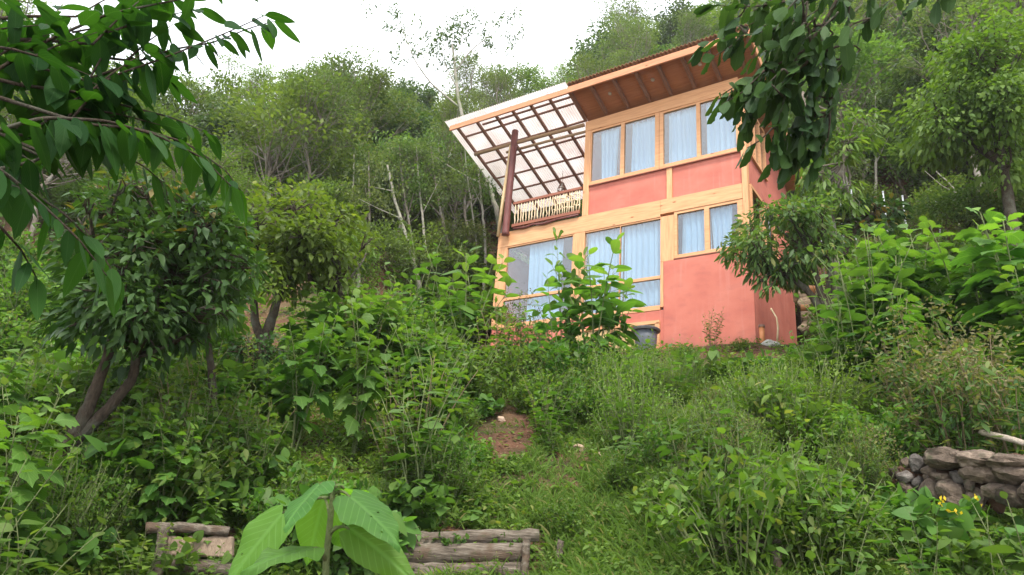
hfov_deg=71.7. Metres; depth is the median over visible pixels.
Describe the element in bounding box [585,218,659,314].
window
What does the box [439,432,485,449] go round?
heart leaf vine
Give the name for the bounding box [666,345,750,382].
heart leaf vine
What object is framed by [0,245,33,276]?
hill shrub
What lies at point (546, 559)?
leafy weed
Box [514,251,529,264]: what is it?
hill shrub
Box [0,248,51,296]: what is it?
leaf bush
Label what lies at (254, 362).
leafy weed
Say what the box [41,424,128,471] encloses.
leaf bush
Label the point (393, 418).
pale shrub
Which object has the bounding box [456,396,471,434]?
leafy weed
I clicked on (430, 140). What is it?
tree
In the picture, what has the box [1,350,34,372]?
feathery weed
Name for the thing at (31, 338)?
pale shrub
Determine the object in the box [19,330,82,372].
leaf bush
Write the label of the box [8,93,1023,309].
hill undergrowth
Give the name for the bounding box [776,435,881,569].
leafy weed
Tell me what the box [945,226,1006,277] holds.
leaf bush
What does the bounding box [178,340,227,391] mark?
pale shrub
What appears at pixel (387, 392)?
pale shrub
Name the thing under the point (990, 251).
lobed leaf shrub
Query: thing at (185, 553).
heart leaf vine
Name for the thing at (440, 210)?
slender tree
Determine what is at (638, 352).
broadleaf shrub
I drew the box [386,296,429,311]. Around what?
leaf bush
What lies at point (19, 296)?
leaf bush
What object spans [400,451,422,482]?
leafy weed
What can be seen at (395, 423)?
broadleaf shrub
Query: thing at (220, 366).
heart leaf vine
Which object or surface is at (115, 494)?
leafy weed
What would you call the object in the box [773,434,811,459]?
feathery weed
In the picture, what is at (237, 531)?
heart leaf vine
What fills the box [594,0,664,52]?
tree
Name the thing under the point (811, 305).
leaf bush
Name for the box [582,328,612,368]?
leafy weed
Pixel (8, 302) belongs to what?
lobed leaf shrub
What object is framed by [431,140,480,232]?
slender tree
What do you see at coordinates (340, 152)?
slender tree
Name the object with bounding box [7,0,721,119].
sky
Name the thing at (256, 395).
heart leaf vine
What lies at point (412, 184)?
slender tree
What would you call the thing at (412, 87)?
tree
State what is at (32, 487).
lobed leaf shrub
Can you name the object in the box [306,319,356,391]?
lobed leaf shrub
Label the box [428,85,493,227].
tree
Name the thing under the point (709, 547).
broadleaf shrub
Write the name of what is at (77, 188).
hill shrub
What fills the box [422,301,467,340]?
leaf bush
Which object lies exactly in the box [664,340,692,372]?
leafy weed
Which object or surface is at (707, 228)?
window
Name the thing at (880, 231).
lobed leaf shrub
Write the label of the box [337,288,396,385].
pale shrub
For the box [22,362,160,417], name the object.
leaf bush
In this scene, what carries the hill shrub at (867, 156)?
on the ground at (504, 441)
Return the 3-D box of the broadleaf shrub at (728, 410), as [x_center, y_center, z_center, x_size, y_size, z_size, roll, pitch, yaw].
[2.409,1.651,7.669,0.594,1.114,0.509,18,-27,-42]
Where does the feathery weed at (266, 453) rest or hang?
on the ground at (504, 441)
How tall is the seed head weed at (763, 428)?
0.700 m
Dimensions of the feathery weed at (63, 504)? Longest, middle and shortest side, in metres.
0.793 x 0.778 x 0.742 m
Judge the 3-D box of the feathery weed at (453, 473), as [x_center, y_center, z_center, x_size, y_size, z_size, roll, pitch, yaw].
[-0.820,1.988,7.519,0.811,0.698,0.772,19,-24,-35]
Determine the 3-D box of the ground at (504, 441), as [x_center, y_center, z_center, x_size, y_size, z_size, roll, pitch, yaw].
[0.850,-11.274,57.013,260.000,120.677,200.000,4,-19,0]
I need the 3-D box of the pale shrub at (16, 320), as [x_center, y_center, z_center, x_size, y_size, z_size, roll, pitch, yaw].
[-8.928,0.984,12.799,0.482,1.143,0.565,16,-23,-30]
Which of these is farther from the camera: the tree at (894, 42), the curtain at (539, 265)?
the tree at (894, 42)
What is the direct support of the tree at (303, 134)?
on the ground at (504, 441)
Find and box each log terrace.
[145,522,233,574]
[313,528,563,574]
[695,538,796,572]
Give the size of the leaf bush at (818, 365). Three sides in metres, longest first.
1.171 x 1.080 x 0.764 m
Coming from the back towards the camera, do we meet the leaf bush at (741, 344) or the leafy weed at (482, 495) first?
the leaf bush at (741, 344)
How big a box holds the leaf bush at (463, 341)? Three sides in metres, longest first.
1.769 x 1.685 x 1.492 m
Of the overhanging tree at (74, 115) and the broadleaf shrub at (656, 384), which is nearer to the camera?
the overhanging tree at (74, 115)
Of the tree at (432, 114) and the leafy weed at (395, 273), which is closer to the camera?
the leafy weed at (395, 273)
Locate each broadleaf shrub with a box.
[0,378,52,438]
[0,451,75,574]
[0,485,106,574]
[1,357,54,416]
[7,357,75,438]
[18,401,63,456]
[24,329,121,403]
[40,380,114,440]
[45,326,76,370]
[49,345,132,409]
[59,349,116,390]
[65,327,179,399]
[66,366,140,418]
[76,334,138,383]
[78,344,147,378]
[87,363,151,403]
[98,349,161,436]
[99,377,144,435]
[117,373,179,419]
[136,352,183,390]
[152,352,196,378]
[176,374,240,444]
[191,371,259,441]
[206,388,277,452]
[210,403,259,437]
[228,418,275,491]
[233,402,292,494]
[323,283,390,374]
[336,269,403,311]
[341,287,399,353]
[362,281,412,315]
[369,278,417,345]
[370,356,429,440]
[373,276,405,308]
[376,362,470,518]
[380,395,443,479]
[381,351,400,383]
[384,227,446,313]
[384,309,439,401]
[390,328,442,402]
[394,316,449,401]
[395,398,467,456]
[400,350,461,400]
[400,403,460,520]
[401,240,468,319]
[403,342,477,452]
[405,301,447,349]
[410,325,471,376]
[412,350,475,436]
[413,323,477,425]
[419,311,466,354]
[429,287,455,314]
[434,353,474,387]
[439,328,481,367]
[446,347,495,405]
[519,364,575,426]
[523,324,570,380]
[532,394,568,441]
[533,372,577,448]
[539,416,561,455]
[580,436,601,468]
[599,383,650,451]
[600,423,645,498]
[611,360,652,401]
[613,329,662,401]
[631,353,667,406]
[655,387,719,485]
[656,339,706,408]
[673,459,761,530]
[678,422,723,470]
[685,506,746,571]
[703,385,758,467]
[774,479,818,550]
[780,424,861,501]
[788,330,840,393]
[794,278,872,387]
[799,318,842,363]
[801,234,862,334]
[804,315,844,354]
[805,301,877,399]
[805,519,880,574]
[807,224,909,344]
[807,268,892,404]
[809,295,878,364]
[811,468,899,574]
[815,315,878,383]
[816,223,923,368]
[830,267,906,326]
[838,285,907,347]
[842,315,918,403]
[855,321,918,409]
[868,507,954,574]
[917,302,981,365]
[962,491,1023,574]
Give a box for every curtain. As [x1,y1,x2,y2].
[526,239,563,320]
[586,227,623,312]
[601,127,618,178]
[624,220,663,309]
[631,118,654,171]
[669,107,696,162]
[682,211,711,253]
[706,99,736,153]
[711,205,731,248]
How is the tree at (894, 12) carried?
on the ground at (504, 441)
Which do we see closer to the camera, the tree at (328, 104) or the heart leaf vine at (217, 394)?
the heart leaf vine at (217, 394)
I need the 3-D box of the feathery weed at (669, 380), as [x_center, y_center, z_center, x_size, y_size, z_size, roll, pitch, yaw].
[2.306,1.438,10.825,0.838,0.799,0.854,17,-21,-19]
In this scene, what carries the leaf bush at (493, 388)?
on the ground at (504, 441)
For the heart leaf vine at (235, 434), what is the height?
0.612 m
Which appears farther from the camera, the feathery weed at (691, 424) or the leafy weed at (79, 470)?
the feathery weed at (691, 424)
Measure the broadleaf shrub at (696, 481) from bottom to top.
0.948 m
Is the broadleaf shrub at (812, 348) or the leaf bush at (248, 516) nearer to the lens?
the leaf bush at (248, 516)
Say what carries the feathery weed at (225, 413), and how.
on the ground at (504, 441)
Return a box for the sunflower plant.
[228,481,414,574]
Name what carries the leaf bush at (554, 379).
on the ground at (504, 441)
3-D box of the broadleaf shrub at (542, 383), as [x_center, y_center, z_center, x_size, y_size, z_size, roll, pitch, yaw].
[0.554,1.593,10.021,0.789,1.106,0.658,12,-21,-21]
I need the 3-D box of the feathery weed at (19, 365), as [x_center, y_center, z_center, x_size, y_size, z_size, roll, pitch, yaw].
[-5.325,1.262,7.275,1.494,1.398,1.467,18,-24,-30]
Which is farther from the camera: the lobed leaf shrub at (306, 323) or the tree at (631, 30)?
the tree at (631, 30)
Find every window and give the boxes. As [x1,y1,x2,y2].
[502,234,573,325]
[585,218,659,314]
[589,112,658,186]
[659,94,740,169]
[674,199,743,259]
[748,119,767,181]
[749,184,778,281]
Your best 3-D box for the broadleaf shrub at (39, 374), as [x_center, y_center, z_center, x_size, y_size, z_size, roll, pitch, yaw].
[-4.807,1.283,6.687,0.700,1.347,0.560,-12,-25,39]
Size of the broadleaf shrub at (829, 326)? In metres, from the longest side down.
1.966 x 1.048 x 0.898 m
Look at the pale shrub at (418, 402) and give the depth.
9.01 m
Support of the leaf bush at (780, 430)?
on the ground at (504, 441)
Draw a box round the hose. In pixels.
[770,308,778,341]
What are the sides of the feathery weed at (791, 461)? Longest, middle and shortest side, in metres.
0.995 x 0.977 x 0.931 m
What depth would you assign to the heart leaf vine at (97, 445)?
6.10 m
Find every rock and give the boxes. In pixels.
[497,416,505,420]
[573,444,585,450]
[761,339,779,346]
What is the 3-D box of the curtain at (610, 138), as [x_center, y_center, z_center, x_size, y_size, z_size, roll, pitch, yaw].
[2.625,-3.556,19.140,0.550,1.600,0.101,-9,-23,33]
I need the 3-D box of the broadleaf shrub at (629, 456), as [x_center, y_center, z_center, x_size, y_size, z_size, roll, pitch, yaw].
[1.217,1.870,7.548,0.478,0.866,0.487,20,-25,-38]
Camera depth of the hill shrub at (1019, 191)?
15.17 m
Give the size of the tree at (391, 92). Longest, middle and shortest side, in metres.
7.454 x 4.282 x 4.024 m
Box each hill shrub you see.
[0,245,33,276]
[3,240,42,263]
[5,230,33,251]
[38,174,139,259]
[39,155,107,198]
[40,155,151,213]
[46,188,83,214]
[63,206,140,257]
[260,176,296,216]
[276,172,372,235]
[327,222,382,276]
[331,167,413,228]
[350,219,417,281]
[354,196,402,230]
[369,213,486,307]
[377,188,440,231]
[381,187,466,239]
[390,213,438,247]
[419,182,479,228]
[424,281,493,331]
[427,232,495,293]
[428,234,496,283]
[429,263,495,321]
[447,172,492,232]
[457,168,499,230]
[469,205,493,232]
[493,205,577,232]
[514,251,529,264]
[837,179,906,237]
[847,226,923,277]
[850,119,888,182]
[860,236,936,256]
[862,107,906,151]
[872,124,918,183]
[882,133,998,192]
[896,114,947,181]
[900,171,971,230]
[902,174,1023,235]
[916,200,972,245]
[923,89,1023,188]
[944,192,1023,253]
[976,171,1023,222]
[1002,193,1023,230]
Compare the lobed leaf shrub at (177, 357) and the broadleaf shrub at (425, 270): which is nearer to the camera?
the lobed leaf shrub at (177, 357)
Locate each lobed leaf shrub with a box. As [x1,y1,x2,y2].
[0,297,23,318]
[0,302,9,317]
[0,309,28,347]
[0,323,28,373]
[0,335,36,450]
[0,384,79,572]
[20,364,71,416]
[49,345,95,383]
[57,355,99,399]
[59,340,101,370]
[90,392,181,525]
[119,348,168,391]
[136,415,202,544]
[153,344,197,372]
[172,347,205,374]
[184,485,226,574]
[207,367,249,417]
[210,326,235,358]
[214,322,248,358]
[246,359,301,425]
[264,302,348,455]
[277,289,350,354]
[289,316,331,347]
[289,325,322,364]
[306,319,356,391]
[320,274,381,348]
[320,327,357,386]
[330,288,403,462]
[343,280,409,397]
[373,321,418,396]
[398,359,459,431]
[399,309,429,369]
[399,320,446,419]
[399,345,446,376]
[400,315,426,337]
[433,329,468,365]
[444,307,467,326]
[447,350,466,396]
[452,308,490,358]
[830,259,869,337]
[833,239,935,363]
[853,283,937,402]
[855,222,951,343]
[862,323,916,385]
[914,215,997,343]
[937,274,983,337]
[946,311,979,359]
[948,207,1023,354]
[948,239,1023,362]
[991,263,1023,381]
[1004,334,1020,363]
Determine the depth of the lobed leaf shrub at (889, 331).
9.72 m
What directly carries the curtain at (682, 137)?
hanging from the hillside house
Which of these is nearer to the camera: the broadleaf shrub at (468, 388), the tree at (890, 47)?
the broadleaf shrub at (468, 388)
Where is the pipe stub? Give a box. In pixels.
[758,324,764,342]
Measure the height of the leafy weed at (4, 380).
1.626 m
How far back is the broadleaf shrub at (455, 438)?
7.22 m
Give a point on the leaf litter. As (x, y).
(490, 460)
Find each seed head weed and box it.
[490,287,553,365]
[515,351,548,385]
[666,440,703,479]
[691,381,723,419]
[705,408,763,464]
[707,424,761,482]
[744,411,774,455]
[829,418,904,492]
[851,293,1019,433]
[864,340,942,431]
[870,348,1011,456]
[872,321,1023,452]
[888,344,1023,456]
[905,315,1023,454]
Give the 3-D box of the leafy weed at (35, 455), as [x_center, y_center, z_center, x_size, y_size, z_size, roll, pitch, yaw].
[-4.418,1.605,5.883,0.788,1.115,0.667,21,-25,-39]
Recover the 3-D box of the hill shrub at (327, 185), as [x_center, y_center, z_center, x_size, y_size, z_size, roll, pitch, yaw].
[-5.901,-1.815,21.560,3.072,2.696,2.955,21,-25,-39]
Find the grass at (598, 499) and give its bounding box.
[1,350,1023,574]
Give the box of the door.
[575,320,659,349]
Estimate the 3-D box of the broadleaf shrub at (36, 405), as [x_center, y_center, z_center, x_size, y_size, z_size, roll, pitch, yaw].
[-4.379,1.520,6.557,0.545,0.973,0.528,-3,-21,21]
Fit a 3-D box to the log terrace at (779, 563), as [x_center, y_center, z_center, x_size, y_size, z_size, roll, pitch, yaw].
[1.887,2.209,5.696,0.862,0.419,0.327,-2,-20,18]
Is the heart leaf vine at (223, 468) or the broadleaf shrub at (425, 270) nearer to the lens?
the heart leaf vine at (223, 468)
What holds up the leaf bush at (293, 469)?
on the ground at (504, 441)
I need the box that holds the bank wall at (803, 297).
[797,286,824,335]
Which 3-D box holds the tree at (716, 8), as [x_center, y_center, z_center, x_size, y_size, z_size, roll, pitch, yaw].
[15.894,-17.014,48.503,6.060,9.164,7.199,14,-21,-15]
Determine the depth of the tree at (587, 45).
48.93 m
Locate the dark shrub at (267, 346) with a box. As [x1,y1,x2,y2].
[214,331,292,397]
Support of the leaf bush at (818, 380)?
on the ground at (504, 441)
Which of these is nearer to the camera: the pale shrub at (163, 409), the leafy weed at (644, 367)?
the pale shrub at (163, 409)
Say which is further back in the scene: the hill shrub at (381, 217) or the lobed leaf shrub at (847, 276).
the hill shrub at (381, 217)
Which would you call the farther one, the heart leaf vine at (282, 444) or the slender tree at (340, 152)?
the slender tree at (340, 152)
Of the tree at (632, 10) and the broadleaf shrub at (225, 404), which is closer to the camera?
the broadleaf shrub at (225, 404)
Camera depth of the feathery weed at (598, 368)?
10.14 m
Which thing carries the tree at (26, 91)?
on the ground at (504, 441)
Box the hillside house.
[445,24,801,349]
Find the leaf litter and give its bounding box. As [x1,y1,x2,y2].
[126,313,1012,574]
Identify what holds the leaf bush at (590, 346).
on the ground at (504, 441)
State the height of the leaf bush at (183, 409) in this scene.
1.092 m
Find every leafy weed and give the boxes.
[0,374,81,520]
[0,443,56,480]
[3,441,45,480]
[3,500,52,573]
[4,302,33,326]
[7,480,60,511]
[11,427,65,483]
[44,444,117,523]
[65,424,117,495]
[81,462,139,548]
[87,486,140,561]
[96,385,139,429]
[98,375,147,435]
[108,517,182,574]
[153,367,222,424]
[188,543,233,574]
[193,390,244,415]
[207,378,279,441]
[226,436,264,491]
[228,413,268,443]
[242,339,276,393]
[307,282,343,317]
[311,282,316,291]
[341,265,363,292]
[350,259,372,286]
[355,275,376,298]
[365,267,384,287]
[377,464,402,482]
[379,452,430,487]
[381,258,404,297]
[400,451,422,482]
[406,425,461,471]
[406,439,450,478]
[407,427,446,466]
[423,472,448,497]
[436,447,480,514]
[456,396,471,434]
[456,473,489,507]
[479,551,497,574]
[523,368,534,396]
[532,364,572,390]
[534,542,560,573]
[541,333,574,375]
[550,384,582,435]
[552,389,577,422]
[566,357,593,384]
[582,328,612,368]
[609,333,635,362]
[630,336,648,359]
[637,351,657,395]
[640,333,661,357]
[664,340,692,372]
[667,334,692,361]
[700,371,744,397]
[715,346,732,379]
[751,358,805,451]
[770,357,815,390]
[774,336,783,352]
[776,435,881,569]
[830,443,855,488]
[841,457,876,498]
[848,467,882,499]
[973,522,1009,554]
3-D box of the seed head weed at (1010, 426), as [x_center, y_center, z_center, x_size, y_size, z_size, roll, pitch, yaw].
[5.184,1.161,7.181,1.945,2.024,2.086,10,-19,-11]
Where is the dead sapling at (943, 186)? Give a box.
[925,171,959,223]
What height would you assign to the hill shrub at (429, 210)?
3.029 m
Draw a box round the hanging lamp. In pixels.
[557,176,566,194]
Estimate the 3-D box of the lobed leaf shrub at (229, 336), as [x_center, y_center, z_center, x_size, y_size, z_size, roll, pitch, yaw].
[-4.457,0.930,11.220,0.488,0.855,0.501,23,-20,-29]
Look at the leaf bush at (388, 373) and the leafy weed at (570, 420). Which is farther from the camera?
the leaf bush at (388, 373)
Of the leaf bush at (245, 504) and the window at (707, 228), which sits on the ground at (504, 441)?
the leaf bush at (245, 504)
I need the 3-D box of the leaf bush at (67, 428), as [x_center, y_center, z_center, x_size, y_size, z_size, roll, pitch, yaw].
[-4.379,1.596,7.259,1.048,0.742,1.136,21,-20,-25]
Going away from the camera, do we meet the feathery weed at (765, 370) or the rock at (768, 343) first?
the feathery weed at (765, 370)
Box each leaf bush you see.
[0,212,61,274]
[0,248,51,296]
[0,250,65,331]
[0,287,50,304]
[0,308,39,357]
[0,316,54,359]
[0,338,117,431]
[0,397,77,483]
[1,331,52,362]
[4,414,59,458]
[5,402,66,476]
[9,367,47,391]
[11,282,65,332]
[13,453,131,527]
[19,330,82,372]
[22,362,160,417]
[26,261,57,319]
[33,312,85,347]
[35,455,157,537]
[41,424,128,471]
[55,404,109,436]
[71,468,119,498]
[80,402,205,467]
[89,352,207,424]
[97,399,260,521]
[120,388,265,519]
[143,402,231,510]
[154,378,208,420]
[184,411,257,467]
[209,430,247,481]
[230,482,301,522]
[234,532,298,573]
[238,506,264,530]
[241,480,298,529]
[253,457,363,528]
[253,460,337,500]
[271,342,334,369]
[283,484,371,563]
[283,495,339,570]
[316,340,377,393]
[351,350,400,395]
[372,295,452,333]
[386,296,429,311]
[394,318,484,373]
[396,418,489,477]
[398,262,439,289]
[398,308,465,338]
[399,277,431,306]
[400,380,493,435]
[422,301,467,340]
[442,341,510,400]
[444,435,488,461]
[462,355,512,407]
[477,331,557,388]
[501,358,571,414]
[516,330,630,383]
[524,379,574,415]
[532,500,587,533]
[533,386,587,420]
[536,367,590,396]
[541,368,578,392]
[562,364,624,417]
[564,380,624,427]
[567,332,619,367]
[580,351,632,383]
[598,456,641,495]
[615,412,693,467]
[619,344,658,364]
[627,459,735,521]
[633,419,842,574]
[642,398,752,458]
[656,478,736,534]
[671,343,694,354]
[678,368,736,409]
[687,422,750,479]
[699,459,811,534]
[709,484,821,540]
[710,369,844,460]
[711,504,788,542]
[729,336,751,351]
[730,468,826,499]
[737,384,792,416]
[741,366,859,449]
[746,479,895,574]
[767,463,860,502]
[772,338,822,372]
[773,352,801,378]
[773,352,820,381]
[774,401,890,464]
[774,465,889,552]
[786,357,860,378]
[787,361,849,399]
[799,338,888,366]
[801,314,842,342]
[802,302,817,322]
[806,295,819,335]
[815,311,845,342]
[816,381,864,407]
[820,398,942,462]
[823,255,858,277]
[834,484,923,561]
[841,269,931,299]
[847,237,869,261]
[854,360,894,395]
[906,311,967,364]
[913,246,945,268]
[917,260,963,299]
[937,227,980,272]
[938,327,1018,355]
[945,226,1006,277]
[967,334,1020,361]
[977,341,1016,366]
[983,355,1023,412]
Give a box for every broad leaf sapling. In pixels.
[427,246,518,359]
[519,273,588,381]
[541,232,646,360]
[543,227,591,348]
[586,278,644,351]
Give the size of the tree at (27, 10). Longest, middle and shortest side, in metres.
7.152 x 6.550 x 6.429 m
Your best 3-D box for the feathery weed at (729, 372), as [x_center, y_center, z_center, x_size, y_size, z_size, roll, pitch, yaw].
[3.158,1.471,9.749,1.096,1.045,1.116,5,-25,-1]
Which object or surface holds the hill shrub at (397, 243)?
on the ground at (504, 441)
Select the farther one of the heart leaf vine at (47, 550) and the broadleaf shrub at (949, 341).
the broadleaf shrub at (949, 341)
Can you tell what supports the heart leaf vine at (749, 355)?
on the ground at (504, 441)
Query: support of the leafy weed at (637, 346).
on the ground at (504, 441)
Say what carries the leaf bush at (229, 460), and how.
on the ground at (504, 441)
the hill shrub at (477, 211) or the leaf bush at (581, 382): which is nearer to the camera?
the leaf bush at (581, 382)
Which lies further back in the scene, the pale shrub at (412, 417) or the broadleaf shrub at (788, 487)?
the pale shrub at (412, 417)
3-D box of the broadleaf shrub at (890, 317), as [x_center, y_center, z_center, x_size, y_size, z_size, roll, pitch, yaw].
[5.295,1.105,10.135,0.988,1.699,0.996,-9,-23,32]
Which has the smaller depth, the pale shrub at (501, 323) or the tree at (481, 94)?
the pale shrub at (501, 323)
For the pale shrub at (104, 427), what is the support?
on the ground at (504, 441)
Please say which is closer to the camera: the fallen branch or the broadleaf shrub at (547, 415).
the fallen branch
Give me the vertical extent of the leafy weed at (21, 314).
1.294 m
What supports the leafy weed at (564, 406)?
on the ground at (504, 441)
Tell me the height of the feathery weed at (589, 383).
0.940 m
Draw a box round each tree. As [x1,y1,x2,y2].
[0,0,32,109]
[0,0,80,63]
[0,0,300,321]
[0,43,131,123]
[0,54,41,128]
[0,91,170,245]
[21,166,274,485]
[93,121,282,224]
[100,71,202,175]
[108,52,178,165]
[122,196,271,420]
[125,153,201,188]
[152,67,253,170]
[159,93,283,180]
[178,49,302,124]
[190,91,267,156]
[197,65,372,218]
[205,133,292,220]
[216,165,255,197]
[223,177,385,363]
[230,79,373,181]
[234,57,306,98]
[236,86,271,104]
[246,66,376,152]
[259,56,363,223]
[259,67,299,104]
[260,103,305,165]
[273,49,421,171]
[283,61,330,143]
[285,145,361,199]
[292,44,393,183]
[301,134,352,198]
[303,61,421,144]
[317,127,381,217]
[319,139,417,225]
[333,235,380,287]
[334,123,405,231]
[336,142,422,303]
[347,125,452,293]
[347,137,422,225]
[360,73,400,104]
[360,128,434,262]
[361,0,526,345]
[361,95,442,229]
[364,132,444,255]
[366,96,427,143]
[366,129,462,159]
[372,127,439,274]
[386,135,473,299]
[388,75,446,123]
[392,93,429,115]
[397,75,438,105]
[414,138,504,230]
[419,132,467,219]
[420,139,501,337]
[421,109,501,301]
[422,92,478,160]
[425,210,495,287]
[427,121,454,165]
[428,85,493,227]
[429,125,477,220]
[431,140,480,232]
[442,50,495,113]
[448,140,499,245]
[467,86,492,112]
[469,60,528,109]
[479,62,553,107]
[514,83,549,97]
[516,199,582,260]
[527,53,611,92]
[527,56,578,88]
[556,200,582,221]
[561,14,644,81]
[561,51,623,81]
[569,42,597,77]
[588,2,662,68]
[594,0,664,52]
[599,11,661,67]
[624,42,674,64]
[639,13,668,50]
[644,0,712,52]
[667,4,718,44]
[668,4,718,47]
[687,0,955,198]
[695,0,755,37]
[704,0,757,36]
[705,0,910,118]
[714,186,862,344]
[757,0,874,56]
[769,15,921,190]
[786,91,891,303]
[786,191,800,241]
[787,88,863,171]
[793,0,895,107]
[794,110,883,236]
[827,193,914,290]
[832,0,940,113]
[839,125,937,217]
[842,75,916,199]
[843,69,896,171]
[851,150,919,210]
[867,14,897,114]
[869,2,968,91]
[873,12,988,183]
[880,0,980,96]
[883,0,1023,245]
[887,0,1021,190]
[955,0,1023,32]
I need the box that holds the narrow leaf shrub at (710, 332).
[702,306,724,346]
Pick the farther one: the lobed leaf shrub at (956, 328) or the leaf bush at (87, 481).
the lobed leaf shrub at (956, 328)
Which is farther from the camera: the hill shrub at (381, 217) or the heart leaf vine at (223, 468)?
the hill shrub at (381, 217)
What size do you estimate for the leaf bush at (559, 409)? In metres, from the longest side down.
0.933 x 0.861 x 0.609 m
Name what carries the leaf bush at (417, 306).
on the ground at (504, 441)
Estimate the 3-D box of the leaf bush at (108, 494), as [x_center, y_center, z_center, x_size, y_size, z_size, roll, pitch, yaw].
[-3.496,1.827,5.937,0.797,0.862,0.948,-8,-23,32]
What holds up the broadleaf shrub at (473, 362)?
on the ground at (504, 441)
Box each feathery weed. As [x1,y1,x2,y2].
[0,343,49,403]
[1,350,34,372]
[1,445,133,561]
[16,468,104,525]
[52,487,132,539]
[163,354,207,397]
[183,398,257,429]
[207,424,285,483]
[210,415,273,459]
[265,335,320,373]
[353,467,401,507]
[369,427,443,479]
[374,439,412,480]
[383,353,402,395]
[398,443,475,486]
[416,441,488,491]
[419,429,473,473]
[422,464,474,500]
[461,399,485,431]
[505,355,535,392]
[555,364,601,406]
[565,331,661,404]
[580,349,680,451]
[621,349,667,380]
[639,352,683,395]
[640,411,677,459]
[642,360,688,398]
[654,387,722,437]
[670,395,752,450]
[672,346,713,389]
[684,400,784,471]
[702,361,770,405]
[704,341,827,438]
[708,386,758,412]
[708,416,780,472]
[722,355,823,400]
[731,428,833,484]
[744,358,783,388]
[772,339,887,419]
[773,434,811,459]
[787,346,839,386]
[804,410,911,499]
[822,390,870,415]
[824,372,880,419]
[824,511,879,562]
[832,383,896,422]
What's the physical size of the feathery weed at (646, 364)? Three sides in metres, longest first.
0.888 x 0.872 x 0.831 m
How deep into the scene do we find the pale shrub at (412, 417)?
7.76 m
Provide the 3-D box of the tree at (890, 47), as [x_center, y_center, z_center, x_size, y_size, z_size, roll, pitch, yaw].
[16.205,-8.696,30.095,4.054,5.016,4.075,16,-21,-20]
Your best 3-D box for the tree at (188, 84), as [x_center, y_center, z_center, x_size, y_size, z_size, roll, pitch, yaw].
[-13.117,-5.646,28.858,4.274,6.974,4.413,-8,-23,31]
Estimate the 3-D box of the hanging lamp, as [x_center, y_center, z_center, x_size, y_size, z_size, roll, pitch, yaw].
[1.525,-3.201,21.475,0.300,0.750,0.297,4,-19,0]
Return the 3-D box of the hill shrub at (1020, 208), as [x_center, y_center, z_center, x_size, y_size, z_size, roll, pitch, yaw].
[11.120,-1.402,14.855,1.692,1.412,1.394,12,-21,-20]
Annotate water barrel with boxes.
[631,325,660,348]
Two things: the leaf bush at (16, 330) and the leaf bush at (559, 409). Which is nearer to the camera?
the leaf bush at (559, 409)
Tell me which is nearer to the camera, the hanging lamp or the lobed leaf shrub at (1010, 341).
the lobed leaf shrub at (1010, 341)
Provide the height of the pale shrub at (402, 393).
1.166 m
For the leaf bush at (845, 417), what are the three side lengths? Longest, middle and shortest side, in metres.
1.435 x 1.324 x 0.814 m
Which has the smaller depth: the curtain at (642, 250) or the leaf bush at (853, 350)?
the leaf bush at (853, 350)
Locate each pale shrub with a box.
[0,317,22,357]
[6,309,39,340]
[13,312,39,333]
[21,317,48,361]
[67,404,119,434]
[94,416,112,444]
[146,364,207,417]
[150,378,204,438]
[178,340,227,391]
[195,397,232,433]
[197,350,221,392]
[217,383,265,427]
[242,336,283,400]
[256,397,295,455]
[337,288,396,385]
[365,408,408,480]
[370,387,429,473]
[375,397,414,462]
[380,361,425,436]
[383,362,426,433]
[383,414,421,479]
[385,351,481,444]
[399,372,448,429]
[400,280,429,306]
[472,313,512,375]
[476,296,523,376]
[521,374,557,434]
[784,416,808,462]
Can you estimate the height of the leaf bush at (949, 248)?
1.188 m
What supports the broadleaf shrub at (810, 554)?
on the ground at (504, 441)
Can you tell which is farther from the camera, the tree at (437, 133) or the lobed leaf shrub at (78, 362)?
the tree at (437, 133)
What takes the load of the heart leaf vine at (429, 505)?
on the ground at (504, 441)
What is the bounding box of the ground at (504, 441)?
[0,55,1023,574]
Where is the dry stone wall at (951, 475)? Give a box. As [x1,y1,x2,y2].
[888,446,1023,513]
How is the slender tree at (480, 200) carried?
on the ground at (504, 441)
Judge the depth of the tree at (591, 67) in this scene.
34.11 m
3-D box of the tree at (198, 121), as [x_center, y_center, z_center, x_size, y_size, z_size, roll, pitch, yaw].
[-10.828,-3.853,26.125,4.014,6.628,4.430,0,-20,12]
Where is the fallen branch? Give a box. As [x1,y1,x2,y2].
[978,429,1023,445]
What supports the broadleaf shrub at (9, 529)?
on the ground at (504, 441)
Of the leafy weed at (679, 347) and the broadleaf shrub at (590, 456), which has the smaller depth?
the broadleaf shrub at (590, 456)
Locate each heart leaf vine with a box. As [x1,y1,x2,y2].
[0,354,42,376]
[1,502,119,563]
[7,524,129,574]
[30,432,181,481]
[47,419,251,511]
[123,521,231,574]
[183,359,306,406]
[184,482,238,518]
[189,476,298,531]
[194,388,251,404]
[197,431,292,458]
[199,463,235,484]
[202,355,244,373]
[202,392,279,423]
[206,428,275,456]
[233,527,298,567]
[236,419,292,444]
[237,524,245,537]
[239,447,318,492]
[239,482,433,574]
[256,456,288,482]
[267,373,337,395]
[282,539,374,574]
[286,545,363,574]
[339,476,423,516]
[375,474,482,530]
[411,458,479,479]
[431,529,468,545]
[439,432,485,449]
[447,447,492,468]
[453,391,485,418]
[454,389,504,419]
[467,348,492,364]
[490,529,530,546]
[538,347,575,358]
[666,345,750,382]
[708,357,780,381]
[736,349,786,372]
[819,481,999,540]
[885,525,1023,574]
[966,515,1023,552]
[1002,390,1023,427]

